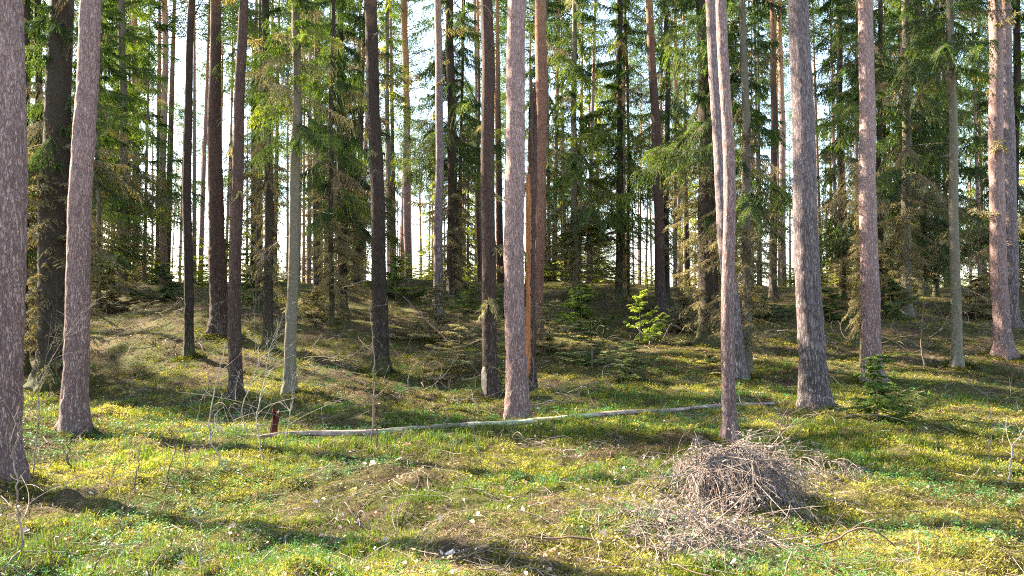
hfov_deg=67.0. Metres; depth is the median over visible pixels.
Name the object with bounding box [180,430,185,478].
bare sapling
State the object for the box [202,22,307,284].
spruce tree
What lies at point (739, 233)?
spruce tree
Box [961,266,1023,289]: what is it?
young spruce
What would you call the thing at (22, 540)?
bare sapling
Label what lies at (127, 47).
pine tree
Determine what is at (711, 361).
young spruce
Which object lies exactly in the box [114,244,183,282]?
young spruce
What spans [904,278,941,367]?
bare sapling
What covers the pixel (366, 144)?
pine tree
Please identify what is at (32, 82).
spruce tree
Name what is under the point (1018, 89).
spruce tree
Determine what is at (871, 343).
pine tree
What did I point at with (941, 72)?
pine tree
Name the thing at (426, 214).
spruce tree
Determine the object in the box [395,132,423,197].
pine tree
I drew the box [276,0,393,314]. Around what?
spruce tree
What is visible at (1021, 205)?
spruce tree
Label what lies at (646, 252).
pine tree
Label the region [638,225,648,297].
bare sapling
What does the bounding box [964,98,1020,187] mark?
pine tree
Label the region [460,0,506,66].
pine tree
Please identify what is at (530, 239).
split snag
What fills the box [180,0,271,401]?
pine tree
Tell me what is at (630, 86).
pine tree
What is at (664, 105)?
pine tree
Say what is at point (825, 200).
spruce tree
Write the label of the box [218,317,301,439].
bare sapling
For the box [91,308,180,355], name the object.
dead branch
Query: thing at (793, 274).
young spruce
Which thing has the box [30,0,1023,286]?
sky
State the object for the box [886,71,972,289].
spruce tree
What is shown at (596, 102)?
spruce tree
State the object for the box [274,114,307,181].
pine tree
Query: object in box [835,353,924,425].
young spruce
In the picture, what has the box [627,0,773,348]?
spruce tree
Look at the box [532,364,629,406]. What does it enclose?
dead branch
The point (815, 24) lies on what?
pine tree
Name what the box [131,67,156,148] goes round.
pine tree
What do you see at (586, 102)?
spruce tree
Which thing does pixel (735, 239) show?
spruce tree
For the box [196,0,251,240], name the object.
pine tree
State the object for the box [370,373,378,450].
bare sapling
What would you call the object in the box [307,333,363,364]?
dead branch
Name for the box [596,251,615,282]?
young spruce
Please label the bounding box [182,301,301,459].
bare sapling
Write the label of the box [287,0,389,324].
spruce tree
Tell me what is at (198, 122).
pine tree
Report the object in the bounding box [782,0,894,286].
pine tree
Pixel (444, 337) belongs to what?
leaning dead stem
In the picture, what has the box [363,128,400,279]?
pine tree
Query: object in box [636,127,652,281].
pine tree
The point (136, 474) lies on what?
bare sapling
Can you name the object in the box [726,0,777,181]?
pine tree
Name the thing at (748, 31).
pine tree
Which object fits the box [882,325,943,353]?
dead branch
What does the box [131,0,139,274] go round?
pine tree
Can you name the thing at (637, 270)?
young spruce
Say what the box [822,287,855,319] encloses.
young spruce
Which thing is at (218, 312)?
pine tree
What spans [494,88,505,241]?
pine tree
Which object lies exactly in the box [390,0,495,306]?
spruce tree
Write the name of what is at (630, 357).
young spruce
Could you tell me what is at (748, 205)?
spruce tree
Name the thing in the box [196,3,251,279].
pine tree
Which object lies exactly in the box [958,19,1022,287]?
spruce tree
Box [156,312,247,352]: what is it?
dead branch
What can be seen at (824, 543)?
dead branch
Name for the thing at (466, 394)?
dead branch
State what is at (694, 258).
spruce tree
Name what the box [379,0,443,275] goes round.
pine tree
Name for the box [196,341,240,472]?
bare sapling
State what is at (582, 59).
pine tree
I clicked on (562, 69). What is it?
pine tree
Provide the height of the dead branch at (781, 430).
0.872 m
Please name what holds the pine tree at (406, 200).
on the ground at (212, 359)
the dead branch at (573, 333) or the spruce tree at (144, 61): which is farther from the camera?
the spruce tree at (144, 61)
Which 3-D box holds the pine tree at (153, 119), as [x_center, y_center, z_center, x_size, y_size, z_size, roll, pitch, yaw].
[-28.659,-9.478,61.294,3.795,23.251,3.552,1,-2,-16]
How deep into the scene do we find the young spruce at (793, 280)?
35.46 m
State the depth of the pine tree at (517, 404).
12.43 m
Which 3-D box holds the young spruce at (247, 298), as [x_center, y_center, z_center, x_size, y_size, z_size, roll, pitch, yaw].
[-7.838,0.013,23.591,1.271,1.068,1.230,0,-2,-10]
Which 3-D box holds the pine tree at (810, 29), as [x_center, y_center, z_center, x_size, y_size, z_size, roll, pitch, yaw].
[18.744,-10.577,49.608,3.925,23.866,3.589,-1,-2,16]
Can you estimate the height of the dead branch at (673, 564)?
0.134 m
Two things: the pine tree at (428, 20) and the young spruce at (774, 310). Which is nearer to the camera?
the young spruce at (774, 310)
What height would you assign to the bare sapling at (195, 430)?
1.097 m
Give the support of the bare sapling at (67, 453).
on the ground at (212, 359)
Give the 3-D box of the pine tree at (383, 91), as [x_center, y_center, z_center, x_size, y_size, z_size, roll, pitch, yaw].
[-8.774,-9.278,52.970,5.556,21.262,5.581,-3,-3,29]
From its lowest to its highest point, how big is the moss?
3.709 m
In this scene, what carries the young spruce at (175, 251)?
on the ground at (212, 359)
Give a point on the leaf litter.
(604, 533)
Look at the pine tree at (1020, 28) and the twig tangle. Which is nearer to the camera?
the twig tangle
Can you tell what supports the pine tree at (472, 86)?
on the ground at (212, 359)
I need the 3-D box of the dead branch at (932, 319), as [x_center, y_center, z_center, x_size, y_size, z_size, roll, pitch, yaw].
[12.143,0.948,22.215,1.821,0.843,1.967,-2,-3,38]
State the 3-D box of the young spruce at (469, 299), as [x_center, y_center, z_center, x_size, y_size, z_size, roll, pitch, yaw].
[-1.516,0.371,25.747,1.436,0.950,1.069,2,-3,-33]
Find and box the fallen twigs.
[0,301,1023,575]
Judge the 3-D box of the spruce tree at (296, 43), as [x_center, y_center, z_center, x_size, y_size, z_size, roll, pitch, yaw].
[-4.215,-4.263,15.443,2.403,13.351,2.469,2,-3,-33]
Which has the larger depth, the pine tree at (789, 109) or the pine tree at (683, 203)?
the pine tree at (683, 203)
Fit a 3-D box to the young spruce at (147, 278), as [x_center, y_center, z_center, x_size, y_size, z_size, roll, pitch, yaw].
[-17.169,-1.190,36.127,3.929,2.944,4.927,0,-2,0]
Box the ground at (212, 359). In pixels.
[0,279,1023,575]
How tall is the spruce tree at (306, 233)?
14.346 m
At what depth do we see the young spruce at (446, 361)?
17.48 m
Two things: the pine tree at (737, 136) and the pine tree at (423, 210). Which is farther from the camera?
the pine tree at (423, 210)
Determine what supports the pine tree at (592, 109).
on the ground at (212, 359)
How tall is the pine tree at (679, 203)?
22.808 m
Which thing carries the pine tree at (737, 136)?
on the ground at (212, 359)
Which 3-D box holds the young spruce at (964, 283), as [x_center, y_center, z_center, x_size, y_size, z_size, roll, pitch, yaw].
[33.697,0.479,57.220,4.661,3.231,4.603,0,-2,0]
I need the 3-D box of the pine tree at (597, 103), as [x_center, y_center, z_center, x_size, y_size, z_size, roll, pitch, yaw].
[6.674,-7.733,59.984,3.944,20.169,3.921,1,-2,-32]
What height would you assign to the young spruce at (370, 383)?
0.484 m
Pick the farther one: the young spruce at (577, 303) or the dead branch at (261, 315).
the young spruce at (577, 303)
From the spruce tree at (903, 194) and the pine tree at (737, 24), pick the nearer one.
the spruce tree at (903, 194)
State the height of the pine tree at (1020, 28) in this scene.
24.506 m
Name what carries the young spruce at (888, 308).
on the ground at (212, 359)
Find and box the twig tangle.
[187,384,301,444]
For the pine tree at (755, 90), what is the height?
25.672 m
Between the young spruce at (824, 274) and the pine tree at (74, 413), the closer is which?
the pine tree at (74, 413)
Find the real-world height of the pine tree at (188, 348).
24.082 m
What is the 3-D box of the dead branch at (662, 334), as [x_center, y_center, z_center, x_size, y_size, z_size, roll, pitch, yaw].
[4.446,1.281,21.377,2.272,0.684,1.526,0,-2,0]
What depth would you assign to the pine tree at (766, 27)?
47.13 m
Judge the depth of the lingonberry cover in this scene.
7.34 m
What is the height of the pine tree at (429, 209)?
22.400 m
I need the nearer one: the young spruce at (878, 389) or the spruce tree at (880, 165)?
the young spruce at (878, 389)
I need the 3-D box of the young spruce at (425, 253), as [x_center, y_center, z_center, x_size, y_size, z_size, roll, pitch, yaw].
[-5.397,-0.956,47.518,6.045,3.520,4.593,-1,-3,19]
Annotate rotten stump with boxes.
[270,408,280,437]
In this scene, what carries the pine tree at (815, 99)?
on the ground at (212, 359)
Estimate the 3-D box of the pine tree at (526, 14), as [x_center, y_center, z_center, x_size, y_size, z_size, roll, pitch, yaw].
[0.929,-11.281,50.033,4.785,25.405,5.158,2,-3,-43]
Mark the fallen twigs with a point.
(586, 509)
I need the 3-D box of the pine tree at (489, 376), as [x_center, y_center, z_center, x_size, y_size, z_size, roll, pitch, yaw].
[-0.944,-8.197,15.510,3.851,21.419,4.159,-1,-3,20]
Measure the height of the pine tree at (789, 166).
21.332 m
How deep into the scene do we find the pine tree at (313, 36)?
47.93 m
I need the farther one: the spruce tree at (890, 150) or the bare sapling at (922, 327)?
the spruce tree at (890, 150)
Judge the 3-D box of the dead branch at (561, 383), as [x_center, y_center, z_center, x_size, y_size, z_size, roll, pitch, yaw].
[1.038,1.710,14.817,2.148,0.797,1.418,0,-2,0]
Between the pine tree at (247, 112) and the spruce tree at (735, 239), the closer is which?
the spruce tree at (735, 239)
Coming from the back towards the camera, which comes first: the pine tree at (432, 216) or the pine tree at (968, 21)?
the pine tree at (432, 216)
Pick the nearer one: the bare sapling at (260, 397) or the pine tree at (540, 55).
the bare sapling at (260, 397)
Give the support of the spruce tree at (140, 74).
on the ground at (212, 359)
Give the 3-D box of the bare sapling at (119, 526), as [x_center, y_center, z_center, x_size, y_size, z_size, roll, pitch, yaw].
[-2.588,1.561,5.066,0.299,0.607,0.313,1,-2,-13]
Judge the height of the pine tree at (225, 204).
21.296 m
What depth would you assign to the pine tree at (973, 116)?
69.84 m
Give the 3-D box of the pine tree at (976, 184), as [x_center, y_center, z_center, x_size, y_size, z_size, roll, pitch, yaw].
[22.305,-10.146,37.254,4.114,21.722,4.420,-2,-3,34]
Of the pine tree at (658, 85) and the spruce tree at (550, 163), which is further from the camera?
the pine tree at (658, 85)
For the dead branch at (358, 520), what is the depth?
6.11 m
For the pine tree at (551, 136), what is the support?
on the ground at (212, 359)
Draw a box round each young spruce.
[29,301,37,353]
[90,263,149,313]
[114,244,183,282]
[126,264,183,299]
[127,237,180,282]
[148,240,202,282]
[157,223,254,286]
[182,216,285,285]
[241,272,275,303]
[278,252,305,282]
[297,286,338,324]
[363,255,427,299]
[363,370,380,391]
[386,252,428,279]
[389,283,480,341]
[401,244,445,278]
[417,258,433,279]
[417,324,505,379]
[448,285,481,312]
[463,260,476,280]
[496,287,547,318]
[504,300,581,353]
[524,223,601,281]
[544,225,640,283]
[551,284,621,328]
[553,318,664,367]
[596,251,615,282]
[597,341,660,379]
[623,289,668,342]
[632,261,652,285]
[638,267,670,285]
[657,292,697,331]
[685,352,720,373]
[741,291,792,321]
[777,254,823,287]
[777,254,829,286]
[820,249,833,285]
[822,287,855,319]
[831,260,885,288]
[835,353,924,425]
[846,261,928,289]
[880,278,922,321]
[931,275,992,320]
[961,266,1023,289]
[961,273,970,285]
[986,227,1023,289]
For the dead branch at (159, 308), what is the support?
on the ground at (212, 359)
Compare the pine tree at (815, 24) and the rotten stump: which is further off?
the pine tree at (815, 24)
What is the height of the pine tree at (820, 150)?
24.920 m
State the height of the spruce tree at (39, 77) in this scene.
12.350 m
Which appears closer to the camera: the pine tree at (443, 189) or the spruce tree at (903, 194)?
the spruce tree at (903, 194)
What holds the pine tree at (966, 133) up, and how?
on the ground at (212, 359)
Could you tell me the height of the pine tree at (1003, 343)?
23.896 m
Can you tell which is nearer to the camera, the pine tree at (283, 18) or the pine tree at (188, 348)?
the pine tree at (188, 348)
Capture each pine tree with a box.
[0,0,30,483]
[29,0,76,122]
[52,0,101,437]
[72,0,113,94]
[77,0,154,228]
[103,2,162,278]
[104,0,209,282]
[105,0,176,262]
[105,25,156,113]
[106,5,150,79]
[110,0,180,125]
[125,0,209,282]
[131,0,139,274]
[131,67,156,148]
[141,22,179,256]
[152,0,255,282]
[154,86,207,281]
[154,98,200,274]
[154,159,180,216]
[166,0,175,282]
[168,0,233,282]
[172,165,198,217]
[175,1,249,145]
[176,179,207,257]
[180,0,195,357]
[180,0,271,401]
[192,96,206,231]
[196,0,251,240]
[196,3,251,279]
[205,0,227,337]
[221,0,307,159]
[222,105,250,278]
[223,176,227,276]
[244,0,288,312]
[249,0,257,276]
[269,1,329,282]
[273,0,320,278]
[274,12,327,281]
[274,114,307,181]
[277,174,285,278]
[280,0,360,71]
[280,12,328,282]
[284,40,345,280]
[302,9,357,76]
[306,0,311,282]
[311,0,323,298]
[326,2,397,152]
[328,36,396,263]
[345,0,421,374]
[354,9,424,271]
[357,0,411,274]
[360,100,367,280]
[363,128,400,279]
[377,0,425,278]
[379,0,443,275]
[381,0,431,278]
[383,51,433,251]
[383,129,421,273]
[395,129,427,196]
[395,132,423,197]
[395,157,413,273]
[396,117,434,277]
[407,0,470,315]
[411,178,431,273]
[412,144,444,263]
[421,147,444,200]
[421,157,447,270]
[422,0,500,278]
[426,77,458,268]
[432,0,493,16]
[446,79,480,277]
[456,0,527,400]
[457,77,480,194]
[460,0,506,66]
[464,82,481,279]
[466,0,525,35]
[470,15,506,279]
[471,47,505,138]
[474,0,481,280]
[476,0,481,282]
[479,0,550,37]
[493,0,507,283]
[493,0,569,99]
[494,2,534,70]
[494,75,528,150]
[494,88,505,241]
[494,101,505,216]
[499,0,563,282]
[500,58,528,125]
[502,0,531,420]
[525,0,600,279]
[525,0,601,280]
[525,114,528,172]
[529,0,589,281]
[535,0,546,338]
[546,108,569,280]
[548,0,613,276]
[548,0,615,281]
[583,56,615,280]
[585,0,596,282]
[596,0,658,282]
[599,38,650,283]
[613,153,643,281]
[626,121,651,283]
[627,0,696,148]
[628,17,663,284]
[632,0,675,312]
[633,2,697,286]
[633,87,670,284]
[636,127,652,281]
[642,24,686,197]
[642,64,673,141]
[642,188,672,229]
[655,0,695,193]
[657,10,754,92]
[663,53,691,281]
[669,1,676,286]
[669,122,694,268]
[670,1,695,285]
[677,16,697,99]
[692,0,769,72]
[693,0,788,143]
[705,0,751,381]
[716,0,740,445]
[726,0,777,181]
[727,0,785,285]
[729,0,788,284]
[733,97,740,179]
[747,0,825,233]
[749,0,787,286]
[753,13,791,285]
[754,8,756,191]
[757,0,822,302]
[763,61,791,241]
[764,0,819,25]
[776,0,826,61]
[778,107,792,284]
[779,112,792,189]
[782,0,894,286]
[782,1,850,286]
[788,0,836,409]
[790,106,831,174]
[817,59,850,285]
[820,79,887,261]
[824,121,858,179]
[842,0,912,284]
[843,1,913,268]
[854,10,858,281]
[858,0,890,382]
[874,6,912,273]
[877,2,941,287]
[912,0,972,268]
[927,0,981,183]
[930,5,987,287]
[931,0,986,288]
[948,77,968,286]
[957,0,1023,50]
[957,65,988,279]
[959,158,985,203]
[960,61,988,220]
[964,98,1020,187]
[968,0,1023,361]
[984,1,1023,48]
[1002,0,1023,328]
[1012,60,1023,132]
[1019,65,1023,156]
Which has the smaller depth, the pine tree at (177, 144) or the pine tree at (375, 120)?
the pine tree at (375, 120)
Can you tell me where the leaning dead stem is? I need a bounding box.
[389,284,480,376]
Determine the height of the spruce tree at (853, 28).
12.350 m
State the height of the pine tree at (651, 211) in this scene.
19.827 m
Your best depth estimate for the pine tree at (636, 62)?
61.85 m
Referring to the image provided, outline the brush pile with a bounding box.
[568,418,887,575]
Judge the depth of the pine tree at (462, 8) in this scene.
41.59 m
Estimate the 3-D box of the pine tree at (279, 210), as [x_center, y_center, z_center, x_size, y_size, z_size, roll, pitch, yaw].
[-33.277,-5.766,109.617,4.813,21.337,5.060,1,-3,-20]
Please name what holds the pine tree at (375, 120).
on the ground at (212, 359)
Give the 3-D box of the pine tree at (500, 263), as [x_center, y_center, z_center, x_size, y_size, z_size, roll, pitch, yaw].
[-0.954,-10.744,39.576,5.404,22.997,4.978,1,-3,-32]
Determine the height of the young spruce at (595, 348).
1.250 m
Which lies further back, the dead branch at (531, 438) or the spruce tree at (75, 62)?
the spruce tree at (75, 62)
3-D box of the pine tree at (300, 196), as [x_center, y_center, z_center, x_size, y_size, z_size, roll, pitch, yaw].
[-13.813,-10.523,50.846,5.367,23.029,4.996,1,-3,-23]
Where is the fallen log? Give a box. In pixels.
[258,393,774,437]
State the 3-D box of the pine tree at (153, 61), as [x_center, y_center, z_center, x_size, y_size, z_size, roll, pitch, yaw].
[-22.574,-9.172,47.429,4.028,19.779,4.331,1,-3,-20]
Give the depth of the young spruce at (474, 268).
40.14 m
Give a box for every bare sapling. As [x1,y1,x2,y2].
[0,390,71,567]
[1,280,123,478]
[60,430,87,468]
[91,483,136,574]
[94,466,114,514]
[133,447,141,496]
[164,413,185,491]
[178,374,218,481]
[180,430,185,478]
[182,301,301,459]
[188,502,208,575]
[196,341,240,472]
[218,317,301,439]
[262,363,354,443]
[332,362,348,407]
[358,297,396,441]
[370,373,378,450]
[468,405,482,469]
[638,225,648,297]
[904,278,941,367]
[941,372,1017,459]
[991,400,1023,483]
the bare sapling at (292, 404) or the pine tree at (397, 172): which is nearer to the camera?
the bare sapling at (292, 404)
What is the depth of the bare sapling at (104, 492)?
6.76 m
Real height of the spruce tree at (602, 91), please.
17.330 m
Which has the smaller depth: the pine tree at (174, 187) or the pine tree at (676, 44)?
the pine tree at (676, 44)
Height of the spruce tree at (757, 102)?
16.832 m
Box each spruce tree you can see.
[23,0,46,373]
[23,0,143,394]
[24,0,99,344]
[28,23,72,265]
[29,3,168,306]
[70,0,182,293]
[70,4,149,281]
[71,9,115,214]
[92,0,207,283]
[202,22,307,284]
[212,0,333,349]
[233,0,361,394]
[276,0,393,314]
[278,4,398,288]
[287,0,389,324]
[301,111,333,281]
[305,0,404,284]
[363,0,420,276]
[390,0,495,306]
[413,0,505,289]
[416,112,447,278]
[462,122,476,276]
[501,0,593,282]
[524,0,654,301]
[551,83,582,278]
[554,0,689,302]
[559,25,615,282]
[582,78,615,281]
[587,0,648,296]
[614,0,697,302]
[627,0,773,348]
[660,0,793,373]
[669,76,698,287]
[692,11,741,285]
[734,0,792,285]
[735,103,768,279]
[780,0,936,299]
[815,0,911,367]
[815,0,960,306]
[816,14,858,286]
[818,109,851,285]
[850,0,989,296]
[855,0,987,318]
[876,64,918,280]
[881,0,1016,369]
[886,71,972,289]
[891,0,988,296]
[912,0,1023,314]
[912,3,989,289]
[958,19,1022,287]
[988,145,1023,287]
[1018,68,1023,280]
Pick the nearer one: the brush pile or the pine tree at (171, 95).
the brush pile
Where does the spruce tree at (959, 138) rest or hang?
on the ground at (212, 359)
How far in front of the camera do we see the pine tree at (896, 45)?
46.27 m
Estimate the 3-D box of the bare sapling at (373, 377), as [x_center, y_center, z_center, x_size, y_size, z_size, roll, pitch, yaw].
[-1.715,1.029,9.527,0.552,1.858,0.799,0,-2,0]
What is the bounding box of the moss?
[0,278,1023,575]
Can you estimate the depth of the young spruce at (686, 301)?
24.09 m
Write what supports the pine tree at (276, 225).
on the ground at (212, 359)
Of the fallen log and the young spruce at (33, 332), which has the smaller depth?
the fallen log
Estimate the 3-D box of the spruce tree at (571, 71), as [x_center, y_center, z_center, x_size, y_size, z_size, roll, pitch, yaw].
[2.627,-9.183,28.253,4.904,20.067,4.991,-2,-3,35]
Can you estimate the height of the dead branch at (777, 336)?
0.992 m
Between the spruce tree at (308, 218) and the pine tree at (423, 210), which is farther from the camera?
the pine tree at (423, 210)
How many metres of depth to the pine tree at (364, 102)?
55.67 m
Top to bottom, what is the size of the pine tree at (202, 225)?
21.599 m
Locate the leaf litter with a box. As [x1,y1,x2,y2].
[0,305,1023,575]
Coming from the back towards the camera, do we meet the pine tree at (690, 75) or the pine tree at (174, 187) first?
the pine tree at (174, 187)
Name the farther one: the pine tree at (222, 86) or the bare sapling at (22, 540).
the pine tree at (222, 86)
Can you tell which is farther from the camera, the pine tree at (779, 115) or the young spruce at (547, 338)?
the pine tree at (779, 115)
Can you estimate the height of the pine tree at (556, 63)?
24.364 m
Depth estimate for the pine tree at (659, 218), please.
26.82 m
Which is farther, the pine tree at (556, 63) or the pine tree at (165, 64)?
the pine tree at (556, 63)
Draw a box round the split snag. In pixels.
[524,69,537,391]
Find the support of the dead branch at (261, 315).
on the ground at (212, 359)
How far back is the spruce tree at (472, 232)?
58.77 m
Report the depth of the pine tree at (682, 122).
67.50 m
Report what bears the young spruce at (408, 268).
on the ground at (212, 359)
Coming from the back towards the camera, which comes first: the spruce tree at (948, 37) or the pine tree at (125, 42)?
the pine tree at (125, 42)
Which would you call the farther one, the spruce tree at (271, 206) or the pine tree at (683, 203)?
the pine tree at (683, 203)
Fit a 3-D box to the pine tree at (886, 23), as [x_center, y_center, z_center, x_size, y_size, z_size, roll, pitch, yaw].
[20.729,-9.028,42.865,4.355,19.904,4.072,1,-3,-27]
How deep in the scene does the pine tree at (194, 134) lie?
39.49 m
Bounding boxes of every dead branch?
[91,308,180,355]
[131,298,199,322]
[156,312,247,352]
[241,301,284,317]
[243,345,388,376]
[261,311,344,340]
[280,496,379,528]
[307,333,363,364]
[366,325,467,368]
[383,357,504,397]
[433,378,504,411]
[502,430,565,446]
[526,532,766,575]
[528,359,615,400]
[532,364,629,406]
[548,320,603,340]
[584,325,634,347]
[630,322,698,344]
[742,396,815,455]
[744,525,896,561]
[753,328,796,340]
[783,397,906,423]
[795,508,880,551]
[824,320,883,353]
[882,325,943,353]
[900,306,972,332]
[933,303,1023,327]
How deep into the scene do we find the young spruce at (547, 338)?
19.52 m
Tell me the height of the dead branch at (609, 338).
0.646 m
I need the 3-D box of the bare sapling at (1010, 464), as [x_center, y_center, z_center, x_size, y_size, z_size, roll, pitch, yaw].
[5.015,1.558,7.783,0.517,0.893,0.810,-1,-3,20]
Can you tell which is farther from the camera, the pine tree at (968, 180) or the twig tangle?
the pine tree at (968, 180)
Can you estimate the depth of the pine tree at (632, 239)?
104.88 m
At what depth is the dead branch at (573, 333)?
21.72 m
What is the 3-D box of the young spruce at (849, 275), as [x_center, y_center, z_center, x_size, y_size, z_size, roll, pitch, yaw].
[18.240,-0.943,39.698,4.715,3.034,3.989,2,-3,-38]
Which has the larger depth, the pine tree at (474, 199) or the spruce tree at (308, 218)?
the pine tree at (474, 199)
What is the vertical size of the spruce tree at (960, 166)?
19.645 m
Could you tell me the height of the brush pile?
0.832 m
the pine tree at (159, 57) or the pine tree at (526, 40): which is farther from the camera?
the pine tree at (526, 40)
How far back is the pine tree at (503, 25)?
47.11 m
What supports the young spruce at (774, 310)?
on the ground at (212, 359)
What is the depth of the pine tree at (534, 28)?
42.30 m
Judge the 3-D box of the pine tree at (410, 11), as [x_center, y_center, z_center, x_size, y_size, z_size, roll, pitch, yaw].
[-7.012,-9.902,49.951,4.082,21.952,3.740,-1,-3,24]
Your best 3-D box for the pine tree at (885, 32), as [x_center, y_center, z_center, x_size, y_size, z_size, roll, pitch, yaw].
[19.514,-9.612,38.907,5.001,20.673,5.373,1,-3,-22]
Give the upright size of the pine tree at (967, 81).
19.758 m
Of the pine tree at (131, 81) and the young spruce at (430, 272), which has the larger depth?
the pine tree at (131, 81)
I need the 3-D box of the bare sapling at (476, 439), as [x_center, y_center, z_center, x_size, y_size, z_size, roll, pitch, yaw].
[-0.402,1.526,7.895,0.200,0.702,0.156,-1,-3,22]
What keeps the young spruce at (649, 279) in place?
on the ground at (212, 359)
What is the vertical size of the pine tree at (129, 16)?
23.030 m
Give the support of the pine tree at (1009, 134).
on the ground at (212, 359)
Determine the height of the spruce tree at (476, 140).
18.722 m
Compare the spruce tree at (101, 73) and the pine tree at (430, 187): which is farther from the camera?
the pine tree at (430, 187)
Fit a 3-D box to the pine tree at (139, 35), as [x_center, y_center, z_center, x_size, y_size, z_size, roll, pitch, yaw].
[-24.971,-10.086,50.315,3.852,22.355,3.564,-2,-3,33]
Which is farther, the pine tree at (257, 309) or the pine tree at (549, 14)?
the pine tree at (549, 14)
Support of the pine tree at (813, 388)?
on the ground at (212, 359)
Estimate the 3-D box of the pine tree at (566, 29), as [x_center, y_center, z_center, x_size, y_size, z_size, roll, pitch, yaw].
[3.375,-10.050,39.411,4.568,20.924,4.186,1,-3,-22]
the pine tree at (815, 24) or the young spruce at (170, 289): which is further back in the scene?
the pine tree at (815, 24)
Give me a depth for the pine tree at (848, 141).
59.67 m
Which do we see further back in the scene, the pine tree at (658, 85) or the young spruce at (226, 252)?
the pine tree at (658, 85)
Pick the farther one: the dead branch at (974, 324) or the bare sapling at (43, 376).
the dead branch at (974, 324)
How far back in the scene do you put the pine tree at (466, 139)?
74.22 m
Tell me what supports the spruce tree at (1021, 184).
on the ground at (212, 359)
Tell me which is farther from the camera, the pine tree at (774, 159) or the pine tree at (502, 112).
the pine tree at (502, 112)
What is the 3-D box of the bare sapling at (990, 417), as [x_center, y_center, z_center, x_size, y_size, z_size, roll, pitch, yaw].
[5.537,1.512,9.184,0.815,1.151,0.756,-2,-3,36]
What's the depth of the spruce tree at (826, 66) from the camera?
29.49 m
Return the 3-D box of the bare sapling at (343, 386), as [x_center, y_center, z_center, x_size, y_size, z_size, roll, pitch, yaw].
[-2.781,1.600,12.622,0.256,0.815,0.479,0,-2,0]
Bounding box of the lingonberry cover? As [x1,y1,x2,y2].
[0,347,1023,575]
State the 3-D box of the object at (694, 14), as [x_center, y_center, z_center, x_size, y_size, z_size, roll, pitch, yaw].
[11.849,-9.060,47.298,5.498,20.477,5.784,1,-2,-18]
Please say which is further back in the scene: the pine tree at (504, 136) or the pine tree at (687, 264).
the pine tree at (504, 136)
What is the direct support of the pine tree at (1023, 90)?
on the ground at (212, 359)
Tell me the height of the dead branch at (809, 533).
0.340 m
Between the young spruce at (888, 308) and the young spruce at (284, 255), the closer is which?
the young spruce at (888, 308)
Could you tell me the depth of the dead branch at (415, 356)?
18.57 m
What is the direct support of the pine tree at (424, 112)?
on the ground at (212, 359)
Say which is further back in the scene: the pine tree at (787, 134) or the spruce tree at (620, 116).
the pine tree at (787, 134)
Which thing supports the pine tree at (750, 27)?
on the ground at (212, 359)
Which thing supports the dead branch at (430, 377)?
on the ground at (212, 359)
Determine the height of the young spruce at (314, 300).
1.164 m
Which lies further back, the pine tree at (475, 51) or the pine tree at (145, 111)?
the pine tree at (145, 111)
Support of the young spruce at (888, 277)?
on the ground at (212, 359)
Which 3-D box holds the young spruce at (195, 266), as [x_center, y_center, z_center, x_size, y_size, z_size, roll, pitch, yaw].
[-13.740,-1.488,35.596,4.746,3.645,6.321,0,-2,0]
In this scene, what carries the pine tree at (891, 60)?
on the ground at (212, 359)
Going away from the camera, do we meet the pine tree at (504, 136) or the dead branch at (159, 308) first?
the dead branch at (159, 308)
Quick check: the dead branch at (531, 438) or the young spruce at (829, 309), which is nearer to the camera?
the dead branch at (531, 438)
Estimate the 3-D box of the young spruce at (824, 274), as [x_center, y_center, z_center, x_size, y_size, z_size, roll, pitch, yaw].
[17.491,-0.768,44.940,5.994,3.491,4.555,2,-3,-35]
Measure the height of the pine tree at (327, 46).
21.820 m
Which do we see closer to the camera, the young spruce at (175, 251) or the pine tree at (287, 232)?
the young spruce at (175, 251)
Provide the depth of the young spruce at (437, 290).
20.62 m
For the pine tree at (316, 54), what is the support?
on the ground at (212, 359)
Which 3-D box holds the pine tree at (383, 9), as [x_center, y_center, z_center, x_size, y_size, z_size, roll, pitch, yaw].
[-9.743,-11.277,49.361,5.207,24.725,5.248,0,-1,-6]
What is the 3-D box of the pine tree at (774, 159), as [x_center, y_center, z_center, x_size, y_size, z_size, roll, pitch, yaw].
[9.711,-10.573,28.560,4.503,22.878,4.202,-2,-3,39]
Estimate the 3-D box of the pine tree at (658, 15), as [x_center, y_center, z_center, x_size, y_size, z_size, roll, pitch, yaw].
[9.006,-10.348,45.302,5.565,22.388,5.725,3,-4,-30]
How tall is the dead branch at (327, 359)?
0.695 m
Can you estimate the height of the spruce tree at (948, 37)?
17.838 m
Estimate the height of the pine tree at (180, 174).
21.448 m
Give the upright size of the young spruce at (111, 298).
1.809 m
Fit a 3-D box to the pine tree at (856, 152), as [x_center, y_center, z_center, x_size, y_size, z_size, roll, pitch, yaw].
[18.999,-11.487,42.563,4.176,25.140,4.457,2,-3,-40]
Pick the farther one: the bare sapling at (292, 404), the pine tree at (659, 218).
the pine tree at (659, 218)
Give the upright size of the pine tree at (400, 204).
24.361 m
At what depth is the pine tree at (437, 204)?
25.40 m
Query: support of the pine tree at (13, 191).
on the ground at (212, 359)
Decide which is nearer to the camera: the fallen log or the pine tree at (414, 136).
the fallen log
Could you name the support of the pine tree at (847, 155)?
on the ground at (212, 359)
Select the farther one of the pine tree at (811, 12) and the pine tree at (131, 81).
the pine tree at (131, 81)

